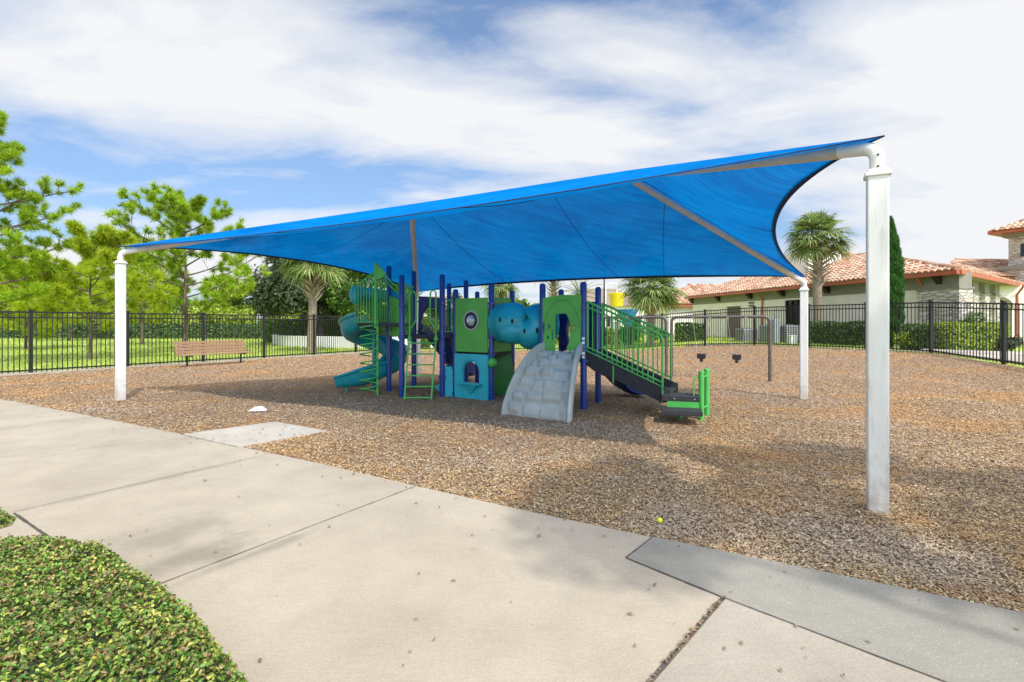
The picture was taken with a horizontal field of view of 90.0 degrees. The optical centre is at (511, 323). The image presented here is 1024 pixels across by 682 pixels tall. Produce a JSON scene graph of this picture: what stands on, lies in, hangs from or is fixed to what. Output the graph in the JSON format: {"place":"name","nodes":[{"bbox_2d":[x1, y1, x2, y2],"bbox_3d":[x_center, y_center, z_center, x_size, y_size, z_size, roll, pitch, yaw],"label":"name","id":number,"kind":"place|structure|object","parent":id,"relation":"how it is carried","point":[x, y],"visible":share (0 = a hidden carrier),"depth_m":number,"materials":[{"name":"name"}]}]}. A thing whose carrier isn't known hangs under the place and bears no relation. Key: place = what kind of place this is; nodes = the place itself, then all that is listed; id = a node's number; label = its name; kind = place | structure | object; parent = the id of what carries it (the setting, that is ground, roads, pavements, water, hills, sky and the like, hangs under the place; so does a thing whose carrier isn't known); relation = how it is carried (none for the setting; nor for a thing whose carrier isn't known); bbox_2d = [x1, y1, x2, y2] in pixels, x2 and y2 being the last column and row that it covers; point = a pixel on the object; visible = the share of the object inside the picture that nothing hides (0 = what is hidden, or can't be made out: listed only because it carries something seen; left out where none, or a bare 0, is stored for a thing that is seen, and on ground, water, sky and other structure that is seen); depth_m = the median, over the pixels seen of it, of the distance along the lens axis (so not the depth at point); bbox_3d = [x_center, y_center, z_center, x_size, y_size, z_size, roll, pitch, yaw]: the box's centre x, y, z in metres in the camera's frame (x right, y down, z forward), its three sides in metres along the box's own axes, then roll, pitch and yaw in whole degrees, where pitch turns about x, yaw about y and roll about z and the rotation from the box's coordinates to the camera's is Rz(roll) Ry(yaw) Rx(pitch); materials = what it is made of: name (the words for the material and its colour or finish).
{"place":"outdoors","nodes":[
{"label":"outdoors","id":0,"kind":"place"},
{"bbox_2d":[0,533,247,681],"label":"groundcover","id":1,"kind":"object","parent":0,"point":[73,610],"visible":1,"depth_m":2.05,"materials":[{"name":"green plant"}]},
{"bbox_2d":[0,399,722,681],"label":"sidewalk","id":2,"kind":"structure","parent":0,"point":[356,591],"depth_m":3.12,"materials":[{"name":"concrete"}]},
{"bbox_2d":[0,507,16,527],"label":"groundcover","id":3,"kind":"object","parent":2,"relation":"on","point":[9,519],"visible":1,"depth_m":3.72,"materials":[{"name":"green plant"}]},
{"bbox_2d":[2,416,946,681],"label":"sidewalk joints","id":4,"kind":"object","parent":2,"relation":"on","point":[662,666],"visible":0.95,"depth_m":2.67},
{"bbox_2d":[0,399,1019,681],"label":"scattered leaves","id":5,"kind":"object","parent":2,"relation":"on","point":[630,613],"visible":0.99,"depth_m":2.47,"materials":[{"name":"brown plant"}]},
{"bbox_2d":[0,345,1023,611],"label":"mulch ground","id":6,"kind":"structure","parent":0,"point":[722,361],"depth_m":7.03,"materials":[{"name":"brown wood"}]},
{"bbox_2d":[174,340,252,366],"bbox_3d":[-10.359,1.085,17.869,0.618,0.929,2.420,0,0,31],"label":"park bench","id":7,"kind":"object","parent":6,"relation":"on","point":[223,347],"visible":0.98,"depth_m":17.80,"materials":[{"name":"brown wood"}]},
{"bbox_2d":[184,421,326,447],"bbox_3d":[-3.428,1.484,6.820,1.416,0.050,1.204,0,0,33],"label":"entry pad","id":8,"kind":"object","parent":6,"relation":"on","point":[270,431],"visible":0.78,"depth_m":6.76,"materials":[{"name":"white concrete"}]},
{"bbox_2d":[113,135,891,514],"bbox_3d":[-0.737,-0.425,9.565,11.876,3.950,6.532,0,0,30],"label":"shade structure","id":9,"kind":"object","parent":6,"relation":"on","point":[713,217],"visible":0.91,"depth_m":9.32,"materials":[{"name":"blue fabric"}]},
{"bbox_2d":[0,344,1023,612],"bbox_3d":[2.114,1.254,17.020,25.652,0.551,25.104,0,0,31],"label":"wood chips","id":10,"kind":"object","parent":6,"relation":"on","point":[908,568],"visible":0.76,"depth_m":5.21,"materials":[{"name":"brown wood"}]},
{"bbox_2d":[249,406,266,410],"bbox_3d":[-4.203,1.415,8.531,0.280,0.070,0.200,0,0,0],"label":"crumpled paper","id":11,"kind":"object","parent":10,"relation":"on","point":[260,408],"visible":1,"depth_m":8.47,"materials":[{"name":"white paper"}]},
{"bbox_2d":[333,263,709,422],"bbox_3d":[0.036,0.183,10.365,7.871,2.833,3.652,0,0,35],"label":"play structure","id":12,"kind":"object","parent":6,"relation":"on","point":[539,382],"visible":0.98,"depth_m":9.63,"materials":[{"name":"green plastic"}]},
{"bbox_2d":[575,316,667,376],"bbox_3d":[3.065,0.701,14.618,2.688,1.798,0.090,0,0,27],"label":"swing frame","id":13,"kind":"object","parent":6,"relation":"on","point":[666,338],"visible":0.46,"depth_m":14.01,"materials":[{"name":"grey metal"}]},
{"bbox_2d":[670,315,771,381],"bbox_3d":[5.427,0.701,13.436,2.482,1.798,0.090,0,0,27],"label":"swing frame","id":14,"kind":"object","parent":6,"relation":"on","point":[746,317],"visible":0.89,"depth_m":13.07,"materials":[{"name":"grey metal"}]},
{"bbox_2d":[693,321,709,361],"bbox_3d":[5.041,0.460,13.630,0.442,1.141,0.210,0,0,27],"label":"bucket swing","id":15,"kind":"object","parent":14,"relation":"hanging from","point":[700,356],"visible":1,"depth_m":13.55,"materials":[{"name":"black rubber"}]},
{"bbox_2d":[728,320,745,362],"bbox_3d":[5.813,0.460,13.243,0.442,1.141,0.210,0,0,27],"label":"bucket swing","id":16,"kind":"object","parent":14,"relation":"hanging from","point":[736,357],"visible":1,"depth_m":13.16,"materials":[{"name":"black rubber"}]},
{"bbox_2d":[0,323,1023,373],"bbox_3d":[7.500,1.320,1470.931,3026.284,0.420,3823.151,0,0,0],"label":"ground","id":17,"kind":"structure","parent":0,"point":[247,343],"depth_m":27.56,"materials":[{"name":"green plant"}]},
{"bbox_2d":[0,109,86,306],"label":"pine tree","id":18,"kind":"object","parent":17,"relation":"on","point":[15,247],"visible":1,"depth_m":18.76,"materials":[{"name":"green plant"}]},
{"bbox_2d":[0,252,94,348],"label":"pine tree","id":19,"kind":"object","parent":17,"relation":"on","point":[20,305],"visible":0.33,"depth_m":29.56,"materials":[{"name":"green plant"}]},
{"bbox_2d":[7,258,127,340],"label":"pine tree","id":20,"kind":"object","parent":17,"relation":"on","point":[79,267],"visible":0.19,"depth_m":43.67,"materials":[{"name":"green plant"}]},
{"bbox_2d":[17,217,179,359],"bbox_3d":[-17.393,-1.347,21.753,5.127,5.955,5.651,0,0,44],"label":"pine tree","id":21,"kind":"object","parent":17,"relation":"on","point":[105,241],"visible":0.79,"depth_m":21.04,"materials":[{"name":"green plant"}]},
{"bbox_2d":[82,288,139,303],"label":"broadleaf tree","id":22,"kind":"object","parent":17,"relation":"on","point":[129,299],"visible":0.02,"depth_m":65.97,"materials":[{"name":"green plant"}]},
{"bbox_2d":[0,323,270,338],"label":"long hedge","id":23,"kind":"object","parent":17,"relation":"on","point":[248,330],"visible":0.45,"depth_m":49.93,"materials":[{"name":"green plant"}]},
{"bbox_2d":[82,249,190,344],"bbox_3d":[-26.155,-1.866,35.758,6.437,6.994,7.381,0,0,-28],"label":"pine tree","id":24,"kind":"object","parent":17,"relation":"on","point":[100,286],"visible":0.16,"depth_m":35.59,"materials":[{"name":"green plant"}]},
{"bbox_2d":[133,297,192,323],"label":"broadleaf tree","id":25,"kind":"object","parent":17,"relation":"on","point":[175,310],"visible":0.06,"depth_m":86.01,"materials":[{"name":"green plant"}]},
{"bbox_2d":[71,181,271,350],"bbox_3d":[-17.292,-2.904,27.287,9.363,9.084,8.254,0,0,-24],"label":"pine tree","id":26,"kind":"object","parent":17,"relation":"on","point":[179,211],"visible":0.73,"depth_m":26.19,"materials":[{"name":"green plant"}]},
{"bbox_2d":[0,351,370,375],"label":"fence kerb","id":27,"kind":"structure","parent":17,"relation":"on","point":[38,372],"depth_m":17.92,"materials":[{"name":"white concrete"}]},
{"bbox_2d":[0,300,1023,373],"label":"metal fence","id":28,"kind":"object","parent":27,"relation":"on","point":[1003,309],"visible":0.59,"depth_m":18.23,"materials":[{"name":"black metal"}]},
{"bbox_2d":[0,301,392,326],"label":"distant woodland","id":29,"kind":"object","parent":17,"relation":"on","point":[195,310],"visible":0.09,"depth_m":59.38,"materials":[{"name":"green plant"}]},
{"bbox_2d":[181,297,257,313],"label":"broadleaf tree","id":30,"kind":"object","parent":17,"relation":"on","point":[211,301],"depth_m":78.00,"materials":[{"name":"green plant"}]},
{"bbox_2d":[202,274,259,321],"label":"broadleaf tree","id":31,"kind":"object","parent":17,"relation":"on","point":[233,300],"visible":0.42,"depth_m":61.40,"materials":[{"name":"green plant"}]},
{"bbox_2d":[244,294,270,314],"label":"broadleaf tree","id":32,"kind":"object","parent":17,"relation":"on","point":[254,305],"visible":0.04,"depth_m":62.72,"materials":[{"name":"green plant"}]},
{"bbox_2d":[244,256,365,335],"bbox_3d":[-14.880,-2.492,35.728,8.382,8.259,8.229,0,0,0],"label":"oak tree","id":33,"kind":"object","parent":17,"relation":"on","point":[277,294],"visible":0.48,"depth_m":33.32,"materials":[{"name":"green plant"}]},
{"bbox_2d":[274,259,350,352],"bbox_3d":[-10.354,-1.841,26.676,4.072,6.870,4.300,0,0,0],"label":"palm tree","id":34,"kind":"object","parent":17,"relation":"on","point":[309,274],"visible":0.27,"depth_m":26.36,"materials":[{"name":"green plant"}]},
{"bbox_2d":[272,335,431,347],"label":"wall","id":35,"kind":"structure","parent":17,"relation":"on","point":[342,342],"depth_m":32.02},
{"bbox_2d":[267,318,451,342],"bbox_3d":[-11.746,0.619,39.001,14.436,2.091,2.028,0,0,8],"label":"variegated hedge","id":36,"kind":"object","parent":17,"relation":"on","point":[339,334],"visible":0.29,"depth_m":38.81,"materials":[{"name":"green plant"}]},
{"bbox_2d":[323,268,422,315],"bbox_3d":[-9.206,-1.689,34.639,6.368,6.656,6.652,0,0,-37],"label":"oak tree","id":37,"kind":"object","parent":17,"relation":"on","point":[344,304],"visible":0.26,"depth_m":33.74,"materials":[{"name":"green plant"}]},
{"bbox_2d":[385,303,428,318],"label":"broadleaf tree","id":38,"kind":"object","parent":17,"relation":"on","point":[426,311],"visible":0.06,"depth_m":57.43,"materials":[{"name":"green plant"}]},
{"bbox_2d":[410,339,430,347],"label":"shrub","id":39,"kind":"object","parent":17,"relation":"on","point":[428,345],"visible":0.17,"depth_m":30.73,"materials":[{"name":"green plant"}]},
{"bbox_2d":[424,296,461,316],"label":"house","id":40,"kind":"structure","parent":17,"relation":"on","point":[438,297],"depth_m":85.14,"materials":[{"name":"beige paint"}]},
{"bbox_2d":[427,293,462,322],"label":"broadleaf tree","id":41,"kind":"object","parent":17,"relation":"on","point":[433,311],"visible":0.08,"depth_m":61.00,"materials":[{"name":"green plant"}]},
{"bbox_2d":[477,283,521,301],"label":"palm tree","id":42,"kind":"object","parent":17,"relation":"on","point":[501,290],"visible":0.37,"depth_m":39.44,"materials":[{"name":"green plant"}]},
{"bbox_2d":[515,297,538,306],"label":"broadleaf tree","id":43,"kind":"object","parent":17,"relation":"on","point":[523,302],"visible":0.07,"depth_m":50.53,"materials":[{"name":"green plant"}]},
{"bbox_2d":[451,327,641,344],"bbox_3d":[2.131,0.921,37.191,14.265,1.450,1.812,0,0,10],"label":"hedge","id":44,"kind":"object","parent":17,"relation":"on","point":[556,340],"visible":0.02,"depth_m":35.63,"materials":[{"name":"green plant"}]},
{"bbox_2d":[536,281,564,296],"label":"palm tree","id":45,"kind":"object","parent":17,"relation":"on","point":[551,285],"visible":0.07,"depth_m":41.82,"materials":[{"name":"green plant"}]},
{"bbox_2d":[549,279,608,302],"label":"feather palm","id":46,"kind":"object","parent":17,"relation":"on","point":[577,292],"visible":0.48,"depth_m":37.86,"materials":[{"name":"green plant"}]},
{"bbox_2d":[603,279,605,345],"bbox_3d":[6.120,-1.500,34.000,0.440,6.200,0.440,0,0,0],"label":"lamp pole","id":47,"kind":"object","parent":17,"relation":"on","point":[604,341],"visible":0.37,"depth_m":33.96,"materials":[{"name":"black metal"}]},
{"bbox_2d":[574,289,643,326],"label":"house","id":48,"kind":"structure","parent":17,"relation":"on","point":[607,298],"depth_m":72.03,"materials":[{"name":"beige paint"}]},
{"bbox_2d":[605,282,641,333],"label":"splash tower","id":49,"kind":"structure","parent":17,"relation":"on","point":[616,300],"depth_m":45.43,"materials":[{"name":"yellow"}]},
{"bbox_2d":[616,322,641,344],"bbox_3d":[7.816,0.702,33.989,1.695,1.528,1.976,0,0,0],"label":"shrub","id":50,"kind":"object","parent":17,"relation":"on","point":[630,333],"visible":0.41,"depth_m":33.67,"materials":[{"name":"green plant"}]},
{"bbox_2d":[615,277,692,345],"bbox_3d":[8.475,-1.471,30.881,4.922,5.820,4.454,0,0,39],"label":"palm tree","id":51,"kind":"object","parent":17,"relation":"on","point":[649,298],"visible":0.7,"depth_m":30.48,"materials":[{"name":"green plant"}]},
{"bbox_2d":[650,328,664,344],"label":"shrub","id":52,"kind":"object","parent":17,"relation":"on","point":[658,335],"visible":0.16,"depth_m":30.24,"materials":[{"name":"green plant"}]},
{"bbox_2d":[637,283,718,334],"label":"pool house","id":53,"kind":"structure","parent":17,"relation":"on","point":[687,306],"depth_m":48.71,"materials":[{"name":"beige paint"}]},
{"bbox_2d":[674,322,703,340],"bbox_3d":[11.150,0.544,32.098,1.888,1.271,1.389,0,0,23],"label":"clipped hedge","id":54,"kind":"object","parent":17,"relation":"on","point":[692,330],"visible":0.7,"depth_m":31.66,"materials":[{"name":"green plant"}]},
{"bbox_2d":[735,328,757,341],"bbox_3d":[13.816,0.675,30.200,0.920,0.810,0.820,0,0,-11],"label":"air conditioner","id":55,"kind":"object","parent":17,"relation":"on","point":[742,334],"visible":0.78,"depth_m":29.83,"materials":[{"name":"grey metal"}]},
{"bbox_2d":[759,325,766,342],"bbox_3d":[14.479,0.575,28.600,0.920,1.010,0.820,0,0,-11],"label":"air conditioner","id":56,"kind":"object","parent":17,"relation":"on","point":[761,333],"visible":0.15,"depth_m":28.64,"materials":[{"name":"grey metal"}]},
{"bbox_2d":[772,314,779,342],"bbox_3d":[14.420,0.300,28.000,0.320,1.600,0.300,0,0,0],"label":"utility cabinet","id":57,"kind":"object","parent":17,"relation":"on","point":[778,330],"visible":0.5,"depth_m":27.85,"materials":[{"name":"grey metal"}]},
{"bbox_2d":[780,324,799,342],"bbox_3d":[15.228,0.575,28.200,0.820,1.010,0.720,0,0,-11],"label":"air conditioner","id":58,"kind":"object","parent":17,"relation":"on","point":[790,331],"visible":0.53,"depth_m":27.87,"materials":[{"name":"grey metal"}]},
{"bbox_2d":[787,335,797,343],"bbox_3d":[14.563,0.858,26.600,0.380,0.465,0.340,0,0,0],"label":"utility box","id":59,"kind":"object","parent":17,"relation":"on","point":[791,339],"visible":0.73,"depth_m":26.45,"materials":[{"name":"white metal"}]},
{"bbox_2d":[685,344,925,352],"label":"kerb","id":60,"kind":"structure","parent":17,"relation":"on","point":[799,347],"depth_m":22.85,"materials":[{"name":"grey concrete"}]},
{"bbox_2d":[783,209,858,321],"bbox_3d":[16.582,-2.632,28.040,3.984,7.588,3.990,0,0,0],"label":"palm tree","id":61,"kind":"object","parent":17,"relation":"on","point":[818,247],"visible":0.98,"depth_m":27.73,"materials":[{"name":"green plant"}]},
{"bbox_2d":[810,320,863,345],"bbox_3d":[16.667,0.508,25.898,1.274,1.327,3.115,0,0,-25],"label":"clipped hedge","id":62,"kind":"object","parent":17,"relation":"on","point":[833,333],"visible":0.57,"depth_m":25.64,"materials":[{"name":"green plant"}]},
{"bbox_2d":[684,219,1023,345],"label":"clubhouse","id":63,"kind":"structure","parent":17,"relation":"on","point":[979,280],"depth_m":29.45,"materials":[{"name":"beige paint"}]},
{"bbox_2d":[728,306,740,337],"bbox_3d":[16.601,-0.050,38.120,0.140,2.400,1.823,0,0,-10],"label":"door","id":64,"kind":"structure","parent":63,"relation":"in","point":[732,307],"depth_m":38.32,"materials":[{"name":"brown"}]},
{"bbox_2d":[786,300,799,324],"bbox_3d":[17.664,-0.450,31.962,0.115,2.020,1.565,0,0,-10],"label":"window","id":65,"kind":"structure","parent":63,"relation":"in","point":[788,302],"depth_m":32.18,"materials":[{"name":"black glass"}]},
{"bbox_2d":[889,215,905,347],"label":"cypress tree","id":66,"kind":"object","parent":17,"relation":"on","point":[896,270],"visible":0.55,"depth_m":22.25,"materials":[{"name":"green plant"}]},
{"bbox_2d":[892,331,914,347],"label":"shrub","id":67,"kind":"object","parent":17,"relation":"on","point":[898,339],"visible":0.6,"depth_m":21.48,"materials":[{"name":"green plant"}]},
{"bbox_2d":[898,322,945,348],"bbox_3d":[17.034,0.553,21.195,1.074,1.210,1.493,0,0,-17],"label":"clipped hedge","id":68,"kind":"object","parent":17,"relation":"on","point":[920,335],"visible":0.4,"depth_m":21.12,"materials":[{"name":"green plant"}]},
{"bbox_2d":[927,321,1010,350],"bbox_3d":[18.553,0.536,20.788,3.412,1.265,1.192,0,0,-15],"label":"clipped hedge","id":69,"kind":"object","parent":17,"relation":"on","point":[998,332],"visible":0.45,"depth_m":20.33,"materials":[{"name":"green plant"}]},
{"bbox_2d":[959,310,987,327],"bbox_3d":[19.432,0.293,21.904,1.194,1.689,1.149,0,0,-11],"label":"shrub","id":70,"kind":"object","parent":17,"relation":"on","point":[974,318],"visible":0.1,"depth_m":21.58,"materials":[{"name":"green plant"}]},
{"bbox_2d":[997,335,1021,350],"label":"shrub","id":71,"kind":"object","parent":17,"relation":"on","point":[1009,342],"visible":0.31,"depth_m":20.06,"materials":[{"name":"green plant"}]},
{"bbox_2d":[0,0,1023,322],"label":"sky","id":72,"kind":"structure","parent":0,"point":[282,111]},
{"bbox_2d":[654,599,941,681],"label":"sidewalk slab","id":73,"kind":"structure","parent":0,"point":[768,648],"depth_m":2.23,"materials":[{"name":"concrete"}]},
{"bbox_2d":[627,537,1023,681],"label":"sidewalk edge strip","id":74,"kind":"object","parent":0,"point":[947,639],"visible":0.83,"depth_m":2.58,"materials":[{"name":"grey concrete"}]},
{"bbox_2d":[914,349,1021,355],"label":"clubhouse path","id":75,"kind":"structure","parent":0,"point":[1009,352],"depth_m":18.35,"materials":[{"name":"white concrete"}]},
{"bbox_2d":[927,351,1021,364],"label":"clubhouse walk","id":76,"kind":"structure","parent":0,"point":[1009,357],"depth_m":16.85,"materials":[{"name":"white concrete"}]}
]}

